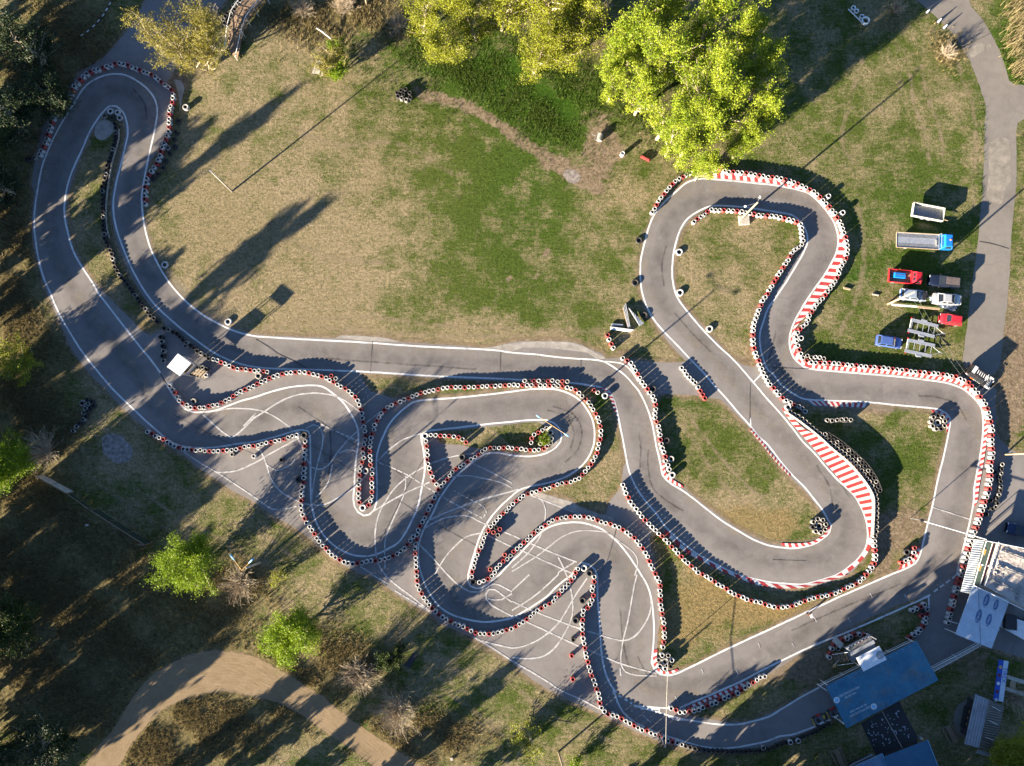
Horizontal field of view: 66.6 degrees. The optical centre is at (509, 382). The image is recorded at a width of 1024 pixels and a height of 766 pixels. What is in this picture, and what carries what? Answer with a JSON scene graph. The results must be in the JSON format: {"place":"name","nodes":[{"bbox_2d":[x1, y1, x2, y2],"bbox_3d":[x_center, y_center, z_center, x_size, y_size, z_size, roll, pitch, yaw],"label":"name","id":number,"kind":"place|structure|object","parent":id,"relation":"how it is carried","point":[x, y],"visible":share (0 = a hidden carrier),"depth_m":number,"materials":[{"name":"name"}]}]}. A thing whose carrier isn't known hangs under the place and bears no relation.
{"place":"outdoors","nodes":[
{"label":"outdoors","id":0,"kind":"place"},
{"bbox_2d":[86,648,419,765],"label":"dirt road","id":1,"kind":"structure","parent":0,"point":[202,672],"depth_m":113.75,"materials":[{"name":"soil"}]},
{"bbox_2d":[0,0,1023,765],"bbox_3d":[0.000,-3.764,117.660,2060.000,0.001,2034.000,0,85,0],"label":"ground","id":2,"kind":"structure","parent":0,"point":[468,238],"depth_m":118.46,"materials":[{"name":"plant"}]},
{"bbox_2d":[0,738,20,765],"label":"pine tree","id":3,"kind":"object","parent":2,"relation":"on","point":[5,757],"visible":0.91,"depth_m":109.52,"materials":[{"name":"green plant"}]},
{"bbox_2d":[0,153,25,208],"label":"pine tree","id":4,"kind":"object","parent":2,"relation":"on","point":[4,185],"visible":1,"depth_m":116.26,"materials":[{"name":"green plant"}]},
{"bbox_2d":[0,83,39,150],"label":"pine tree","id":5,"kind":"object","parent":2,"relation":"on","point":[18,120],"visible":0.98,"depth_m":114.47,"materials":[{"name":"green plant"}]},
{"bbox_2d":[0,424,42,497],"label":"birch tree","id":6,"kind":"object","parent":2,"relation":"on","point":[12,457],"visible":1,"depth_m":110.82,"materials":[{"name":"green plant"}]},
{"bbox_2d":[0,329,43,387],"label":"broad bush","id":7,"kind":"object","parent":2,"relation":"on","point":[20,363],"visible":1,"depth_m":113.55,"materials":[{"name":"green plant"}]},
{"bbox_2d":[0,590,44,661],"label":"broad bush","id":8,"kind":"object","parent":2,"relation":"on","point":[12,627],"visible":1,"depth_m":108.77,"materials":[{"name":"green plant"}]},
{"bbox_2d":[0,11,66,85],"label":"pine tree","id":9,"kind":"object","parent":2,"relation":"on","point":[23,36],"visible":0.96,"depth_m":115.04,"materials":[{"name":"green plant"}]},
{"bbox_2d":[20,426,63,477],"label":"bare bush","id":10,"kind":"object","parent":2,"relation":"on","point":[44,450],"visible":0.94,"depth_m":114.98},
{"bbox_2d":[1,703,86,765],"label":"pine tree","id":11,"kind":"object","parent":2,"relation":"on","point":[60,747],"visible":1,"depth_m":108.02,"materials":[{"name":"green plant"}]},
{"bbox_2d":[18,65,80,127],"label":"pine tree","id":12,"kind":"object","parent":2,"relation":"on","point":[42,93],"visible":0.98,"depth_m":114.82,"materials":[{"name":"green plant"}]},
{"bbox_2d":[35,474,75,493],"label":"billboard","id":13,"kind":"object","parent":2,"relation":"on","point":[55,484],"visible":1,"depth_m":114.77,"materials":[{"name":"white paint"}]},
{"bbox_2d":[94,119,113,139],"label":"ash patch","id":14,"kind":"object","parent":2,"relation":"on","point":[104,128],"visible":1,"depth_m":120.44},
{"bbox_2d":[102,433,132,462],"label":"ash patch","id":15,"kind":"object","parent":2,"relation":"on","point":[116,448],"visible":1,"depth_m":116.58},
{"bbox_2d":[90,508,152,545],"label":"billboard","id":16,"kind":"object","parent":2,"relation":"on","point":[121,527],"visible":1,"depth_m":114.22,"materials":[{"name":"grey wood"}]},
{"bbox_2d":[118,0,231,80],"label":"willow tree","id":17,"kind":"object","parent":2,"relation":"on","point":[203,51],"visible":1,"depth_m":111.44,"materials":[{"name":"yellow plant"}]},
{"bbox_2d":[140,524,227,599],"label":"birch tree","id":18,"kind":"object","parent":2,"relation":"on","point":[192,557],"visible":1,"depth_m":107.46,"materials":[{"name":"green plant"}]},
{"bbox_2d":[216,563,263,605],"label":"bare bush","id":19,"kind":"object","parent":2,"relation":"on","point":[238,581],"visible":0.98,"depth_m":113.53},
{"bbox_2d":[224,0,269,60],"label":"wooden ramp","id":20,"kind":"structure","parent":2,"relation":"on","point":[243,12],"depth_m":120.02,"materials":[{"name":"brown wood"}]},
{"bbox_2d":[251,602,325,673],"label":"birch tree","id":21,"kind":"object","parent":2,"relation":"on","point":[288,634],"visible":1,"depth_m":107.15,"materials":[{"name":"green plant"}]},
{"bbox_2d":[288,0,314,21],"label":"bare bush","id":22,"kind":"object","parent":2,"relation":"on","point":[302,9],"visible":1,"depth_m":120.77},
{"bbox_2d":[299,35,349,76],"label":"willow shrub","id":23,"kind":"object","parent":2,"relation":"on","point":[323,65],"visible":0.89,"depth_m":116.04,"materials":[{"name":"brown plant"}]},
{"bbox_2d":[324,35,350,82],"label":"green shrub","id":24,"kind":"object","parent":2,"relation":"on","point":[335,73],"visible":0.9,"depth_m":116.51,"materials":[{"name":"green plant"}]},
{"bbox_2d":[330,0,359,16],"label":"bare bush","id":25,"kind":"object","parent":2,"relation":"on","point":[345,5],"visible":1,"depth_m":120.90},
{"bbox_2d":[333,653,383,701],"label":"bare bush","id":26,"kind":"object","parent":2,"relation":"on","point":[359,671],"visible":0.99,"depth_m":112.23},
{"bbox_2d":[374,639,405,674],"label":"conifer","id":27,"kind":"object","parent":2,"relation":"on","point":[387,662],"visible":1,"depth_m":110.96,"materials":[{"name":"green plant"}]},
{"bbox_2d":[369,685,420,745],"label":"bare bush","id":28,"kind":"object","parent":2,"relation":"on","point":[398,708],"visible":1,"depth_m":111.63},
{"bbox_2d":[384,9,411,38],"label":"bare bush","id":29,"kind":"object","parent":2,"relation":"on","point":[398,25],"visible":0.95,"depth_m":120.63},
{"bbox_2d":[399,0,445,37],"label":"budding tree","id":30,"kind":"object","parent":2,"relation":"on","point":[426,11],"visible":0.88,"depth_m":115.13,"materials":[{"name":"yellow plant"}]},
{"bbox_2d":[416,14,471,67],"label":"budding tree","id":31,"kind":"object","parent":2,"relation":"on","point":[438,49],"visible":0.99,"depth_m":113.46,"materials":[{"name":"yellow plant"}]},
{"bbox_2d":[425,0,497,47],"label":"budding tree","id":32,"kind":"object","parent":2,"relation":"on","point":[466,10],"visible":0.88,"depth_m":114.09,"materials":[{"name":"yellow plant"}]},
{"bbox_2d":[479,0,537,33],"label":"budding tree","id":33,"kind":"object","parent":2,"relation":"on","point":[510,8],"visible":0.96,"depth_m":114.63,"materials":[{"name":"yellow plant"}]},
{"bbox_2d":[24,0,1004,753],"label":"tyre stacks","id":34,"kind":"object","parent":2,"relation":"on","point":[848,454],"visible":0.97,"depth_m":116.18,"materials":[{"name":"rubber"}]},
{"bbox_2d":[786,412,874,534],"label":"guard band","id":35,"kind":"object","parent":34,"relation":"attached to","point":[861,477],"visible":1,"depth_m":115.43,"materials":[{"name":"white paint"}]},
{"bbox_2d":[28,0,1023,755],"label":"verge","id":36,"kind":"structure","parent":2,"relation":"on","point":[460,634],"depth_m":117.05,"materials":[{"name":"soil"}]},
{"bbox_2d":[105,128,119,237],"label":"guard board","id":37,"kind":"object","parent":36,"relation":"on","point":[109,181],"visible":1,"depth_m":119.47,"materials":[{"name":"white paint"}]},
{"bbox_2d":[508,717,545,765],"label":"bush","id":38,"kind":"object","parent":2,"relation":"on","point":[522,736],"visible":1,"depth_m":111.16,"materials":[{"name":"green plant"}]},
{"bbox_2d":[515,9,573,84],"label":"budding tree","id":39,"kind":"object","parent":2,"relation":"on","point":[537,42],"visible":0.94,"depth_m":112.21,"materials":[{"name":"yellow plant"}]},
{"bbox_2d":[519,0,580,34],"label":"budding tree","id":40,"kind":"object","parent":2,"relation":"on","point":[543,7],"visible":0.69,"depth_m":113.79,"materials":[{"name":"yellow plant"}]},
{"bbox_2d":[534,13,587,75],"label":"budding tree","id":41,"kind":"object","parent":2,"relation":"on","point":[565,57],"visible":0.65,"depth_m":113.37,"materials":[{"name":"yellow plant"}]},
{"bbox_2d":[563,169,580,182],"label":"rock","id":42,"kind":"object","parent":2,"relation":"on","point":[571,176],"visible":1,"depth_m":119.86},
{"bbox_2d":[542,0,612,61],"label":"budding tree","id":43,"kind":"object","parent":2,"relation":"on","point":[582,8],"visible":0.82,"depth_m":113.02,"materials":[{"name":"yellow plant"}]},
{"bbox_2d":[599,52,633,105],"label":"poplar tree","id":44,"kind":"object","parent":2,"relation":"on","point":[612,73],"visible":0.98,"depth_m":111.98,"materials":[{"name":"green plant"}]},
{"bbox_2d":[594,13,640,76],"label":"poplar tree","id":45,"kind":"object","parent":2,"relation":"on","point":[615,49],"visible":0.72,"depth_m":111.37,"materials":[{"name":"green plant"}]},
{"bbox_2d":[613,0,667,65],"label":"poplar tree","id":46,"kind":"object","parent":2,"relation":"on","point":[646,23],"visible":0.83,"depth_m":107.20,"materials":[{"name":"green plant"}]},
{"bbox_2d":[618,53,667,115],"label":"poplar tree","id":47,"kind":"object","parent":2,"relation":"on","point":[647,89],"visible":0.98,"depth_m":110.92,"materials":[{"name":"green plant"}]},
{"bbox_2d":[639,0,690,36],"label":"poplar tree","id":48,"kind":"object","parent":2,"relation":"on","point":[670,7],"visible":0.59,"depth_m":111.66,"materials":[{"name":"green plant"}]},
{"bbox_2d":[640,11,703,82],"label":"poplar tree","id":49,"kind":"object","parent":2,"relation":"on","point":[669,53],"visible":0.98,"depth_m":106.92,"materials":[{"name":"green plant"}]},
{"bbox_2d":[643,82,710,141],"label":"poplar tree","id":50,"kind":"object","parent":2,"relation":"on","point":[681,103],"visible":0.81,"depth_m":107.75,"materials":[{"name":"green plant"}]},
{"bbox_2d":[658,105,697,160],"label":"poplar tree","id":51,"kind":"object","parent":2,"relation":"on","point":[666,153],"visible":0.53,"depth_m":112.61,"materials":[{"name":"green plant"}]},
{"bbox_2d":[334,0,1023,233],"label":"lush grass","id":52,"kind":"structure","parent":2,"relation":"on","point":[516,87],"depth_m":120.92,"materials":[{"name":"plant"}]},
{"bbox_2d":[671,127,705,171],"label":"poplar tree","id":53,"kind":"object","parent":2,"relation":"on","point":[689,145],"visible":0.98,"depth_m":111.22,"materials":[{"name":"green plant"}]},
{"bbox_2d":[684,146,727,180],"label":"poplar tree","id":54,"kind":"object","parent":2,"relation":"on","point":[705,165],"visible":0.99,"depth_m":112.01,"materials":[{"name":"green plant"}]},
{"bbox_2d":[672,54,741,109],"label":"poplar tree","id":55,"kind":"object","parent":2,"relation":"on","point":[718,75],"visible":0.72,"depth_m":107.02,"materials":[{"name":"green plant"}]},
{"bbox_2d":[679,84,735,150],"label":"poplar tree","id":56,"kind":"object","parent":2,"relation":"on","point":[708,129],"visible":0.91,"depth_m":108.83,"materials":[{"name":"green plant"}]},
{"bbox_2d":[680,0,741,72],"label":"poplar tree","id":57,"kind":"object","parent":2,"relation":"on","point":[715,9],"visible":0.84,"depth_m":109.56,"materials":[{"name":"green plant"}]},
{"bbox_2d":[701,75,757,141],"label":"poplar tree","id":58,"kind":"object","parent":2,"relation":"on","point":[734,95],"visible":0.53,"depth_m":107.74,"materials":[{"name":"green plant"}]},
{"bbox_2d":[702,26,763,99],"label":"poplar tree","id":59,"kind":"object","parent":2,"relation":"on","point":[722,54],"visible":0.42,"depth_m":105.69,"materials":[{"name":"green plant"}]},
{"bbox_2d":[715,0,774,69],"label":"poplar tree","id":60,"kind":"object","parent":2,"relation":"on","point":[753,22],"visible":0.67,"depth_m":109.16,"materials":[{"name":"green plant"}]},
{"bbox_2d":[719,120,774,163],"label":"poplar tree","id":61,"kind":"object","parent":2,"relation":"on","point":[745,142],"visible":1,"depth_m":112.24,"materials":[{"name":"green plant"}]},
{"bbox_2d":[741,76,789,130],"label":"poplar tree","id":62,"kind":"object","parent":2,"relation":"on","point":[769,103],"visible":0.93,"depth_m":110.38,"materials":[{"name":"green plant"}]},
{"bbox_2d":[740,34,792,100],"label":"poplar tree","id":63,"kind":"object","parent":2,"relation":"on","point":[765,51],"visible":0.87,"depth_m":109.41,"materials":[{"name":"green plant"}]},
{"bbox_2d":[831,632,886,671],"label":"start tower","id":64,"kind":"structure","parent":2,"relation":"on","point":[865,652],"depth_m":111.50,"materials":[{"name":"grey metal"}]},
{"bbox_2d":[875,334,902,348],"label":"parked car","id":65,"kind":"object","parent":2,"relation":"on","point":[893,342],"visible":1,"depth_m":116.80,"materials":[{"name":"blue paint"}]},
{"bbox_2d":[888,269,921,284],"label":"pickup truck","id":66,"kind":"object","parent":2,"relation":"on","point":[913,277],"visible":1,"depth_m":117.65,"materials":[{"name":"red metal"}]},
{"bbox_2d":[883,740,937,765],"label":"blue roofed house","id":67,"kind":"structure","parent":2,"relation":"on","point":[914,754],"depth_m":110.00,"materials":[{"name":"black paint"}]},
{"bbox_2d":[899,288,927,301],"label":"parked car","id":68,"kind":"object","parent":2,"relation":"on","point":[920,295],"visible":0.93,"depth_m":117.40,"materials":[{"name":"white paint"}]},
{"bbox_2d":[904,337,940,357],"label":"car trailer","id":69,"kind":"object","parent":2,"relation":"on","point":[916,353],"visible":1,"depth_m":117.18,"materials":[{"name":"white paint"}]},
{"bbox_2d":[896,232,952,250],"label":"dump truck","id":70,"kind":"object","parent":2,"relation":"on","point":[907,240],"visible":1,"depth_m":117.95,"materials":[{"name":"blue metal"}]},
{"bbox_2d":[907,317,944,337],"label":"car trailer","id":71,"kind":"object","parent":2,"relation":"on","point":[922,333],"visible":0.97,"depth_m":117.41,"materials":[{"name":"white paint"}]},
{"bbox_2d":[911,202,947,221],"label":"box trailer","id":72,"kind":"object","parent":2,"relation":"on","point":[922,211],"visible":1,"depth_m":118.62,"materials":[{"name":"grey metal"}]},
{"bbox_2d":[927,274,960,288],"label":"parked car","id":73,"kind":"object","parent":2,"relation":"on","point":[943,281],"visible":1,"depth_m":117.52,"materials":[{"name":"grey paint"}]},
{"bbox_2d":[932,292,961,305],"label":"parked car","id":74,"kind":"object","parent":2,"relation":"on","point":[954,299],"visible":1,"depth_m":117.44,"materials":[{"name":"silver metal"}]},
{"bbox_2d":[937,312,962,325],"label":"parked car","id":75,"kind":"object","parent":2,"relation":"on","point":[949,319],"visible":1,"depth_m":117.11,"materials":[{"name":"red paint"}]},
{"bbox_2d":[941,722,959,744],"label":"picnic table","id":76,"kind":"object","parent":2,"relation":"on","point":[952,734],"visible":1,"depth_m":112.66,"materials":[{"name":"brown wood"}]},
{"bbox_2d":[960,694,1004,749],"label":"corrugated shed","id":77,"kind":"structure","parent":2,"relation":"on","point":[983,723],"depth_m":110.67,"materials":[{"name":"grey metal"}]},
{"bbox_2d":[985,656,1008,701],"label":"banner","id":78,"kind":"object","parent":2,"relation":"on","point":[1000,682],"visible":1,"depth_m":110.87,"materials":[{"name":"blue fabric"}]},
{"bbox_2d":[984,717,1023,765],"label":"garden tree","id":79,"kind":"object","parent":2,"relation":"on","point":[1011,753],"visible":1,"depth_m":107.49,"materials":[{"name":"green plant"}]},
{"bbox_2d":[998,0,1023,83],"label":"dead reeds","id":80,"kind":"object","parent":2,"relation":"on","point":[1015,36],"visible":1,"depth_m":121.10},
{"bbox_2d":[1002,685,1023,720],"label":"bare bush","id":81,"kind":"object","parent":2,"relation":"on","point":[1019,700],"visible":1,"depth_m":112.38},
{"bbox_2d":[32,0,1023,751],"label":"asphalt track","id":82,"kind":"structure","parent":0,"point":[118,358],"depth_m":116.55,"materials":[{"name":"asphalt"}]},
{"bbox_2d":[167,354,209,378],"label":"marshal tower","id":83,"kind":"structure","parent":82,"relation":"on","point":[179,364],"depth_m":113.32,"materials":[{"name":"white wood"}]},
{"bbox_2d":[337,335,398,341],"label":"concrete strip","id":84,"kind":"object","parent":82,"relation":"on","point":[365,338],"visible":1,"depth_m":117.89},
{"bbox_2d":[33,73,983,748],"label":"track lines","id":85,"kind":"object","parent":82,"relation":"on","point":[653,709],"visible":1,"depth_m":116.92,"materials":[{"name":"white paint"}]},
{"bbox_2d":[484,341,604,358],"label":"concrete strip","id":86,"kind":"object","parent":82,"relation":"on","point":[549,344],"visible":1,"depth_m":117.79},
{"bbox_2d":[533,493,613,522],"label":"concrete strip","id":87,"kind":"object","parent":82,"relation":"on","point":[568,505],"visible":1,"depth_m":115.89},
{"bbox_2d":[184,392,968,722],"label":"old track lines","id":88,"kind":"object","parent":82,"relation":"on","point":[316,468],"visible":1,"depth_m":115.58,"materials":[{"name":"paint"}]},
{"bbox_2d":[174,34,1008,560],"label":"asphalt seams","id":89,"kind":"object","parent":82,"relation":"on","point":[420,464],"visible":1,"depth_m":116.69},
{"bbox_2d":[690,682,745,707],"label":"kerb","id":90,"kind":"structure","parent":82,"relation":"on","point":[717,695],"depth_m":113.72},
{"bbox_2d":[707,173,802,190],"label":"kerb","id":91,"kind":"structure","parent":82,"relation":"on","point":[734,177],"depth_m":119.79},
{"bbox_2d":[664,530,871,588],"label":"kerb","id":92,"kind":"structure","parent":82,"relation":"on","point":[742,577],"depth_m":115.11,"materials":[{"name":"concrete"}]},
{"bbox_2d":[791,231,844,366],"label":"kerb","id":93,"kind":"structure","parent":82,"relation":"on","point":[825,282],"depth_m":118.44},
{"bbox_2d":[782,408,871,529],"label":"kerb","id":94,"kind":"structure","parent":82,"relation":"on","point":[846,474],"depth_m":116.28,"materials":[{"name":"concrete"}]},
{"bbox_2d":[808,400,866,406],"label":"kerb","id":95,"kind":"structure","parent":82,"relation":"on","point":[828,403],"depth_m":117.06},
{"bbox_2d":[821,637,937,727],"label":"pit shelter","id":96,"kind":"object","parent":82,"relation":"on","point":[858,695],"visible":1,"depth_m":111.07,"materials":[{"name":"blue paint"}]},
{"bbox_2d":[809,365,986,505],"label":"kerb","id":97,"kind":"structure","parent":82,"relation":"on","point":[963,385],"depth_m":117.38,"materials":[{"name":"concrete"}]},
{"bbox_2d":[951,538,983,592],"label":"ribbed canopy","id":98,"kind":"object","parent":82,"relation":"on","point":[973,561],"visible":0.89,"depth_m":112.58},
{"bbox_2d":[944,583,1009,648],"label":"white tent","id":99,"kind":"object","parent":82,"relation":"on","point":[981,619],"visible":0.99,"depth_m":111.61,"materials":[{"name":"fabric"}]},
{"bbox_2d":[964,364,993,388],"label":"racing jeep","id":100,"kind":"object","parent":82,"relation":"on","point":[980,377],"visible":1,"depth_m":116.30,"materials":[{"name":"black paint"}]},
{"bbox_2d":[962,541,997,585],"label":"hoarding","id":101,"kind":"object","parent":82,"relation":"on","point":[985,562],"visible":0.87,"depth_m":112.02,"materials":[{"name":"white paint"}]},
{"bbox_2d":[973,540,1023,609],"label":"clubhouse","id":102,"kind":"structure","parent":82,"relation":"on","point":[1004,577],"depth_m":111.01,"materials":[{"name":"metal"}]},
{"bbox_2d":[1000,614,1023,639],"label":"flat trailer","id":103,"kind":"object","parent":82,"relation":"on","point":[1012,624],"visible":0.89,"depth_m":113.18,"materials":[{"name":"white metal"}]},
{"bbox_2d":[1004,522,1023,536],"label":"parked car","id":104,"kind":"object","parent":82,"relation":"on","point":[1015,529],"visible":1,"depth_m":114.82,"materials":[{"name":"blue paint"}]},
{"bbox_2d":[846,753,886,765],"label":"blue roofed house","id":105,"kind":"structure","parent":0,"point":[878,760],"depth_m":110.15,"materials":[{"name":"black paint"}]},
{"bbox_2d":[861,701,916,755],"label":"paving","id":106,"kind":"structure","parent":0,"point":[890,744],"depth_m":113.37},
{"bbox_2d":[953,693,976,737],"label":"paving","id":107,"kind":"structure","parent":0,"point":[958,712],"depth_m":113.53,"materials":[{"name":"concrete"}]},
{"bbox_2d":[917,0,1023,375],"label":"asphalt road","id":108,"kind":"structure","parent":0,"point":[1003,95],"depth_m":119.51,"materials":[{"name":"asphalt"}]},
{"bbox_2d":[987,138,1011,204],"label":"concrete patch","id":109,"kind":"object","parent":108,"relation":"on","point":[999,179],"visible":1,"depth_m":119.94,"materials":[{"name":"concrete"}]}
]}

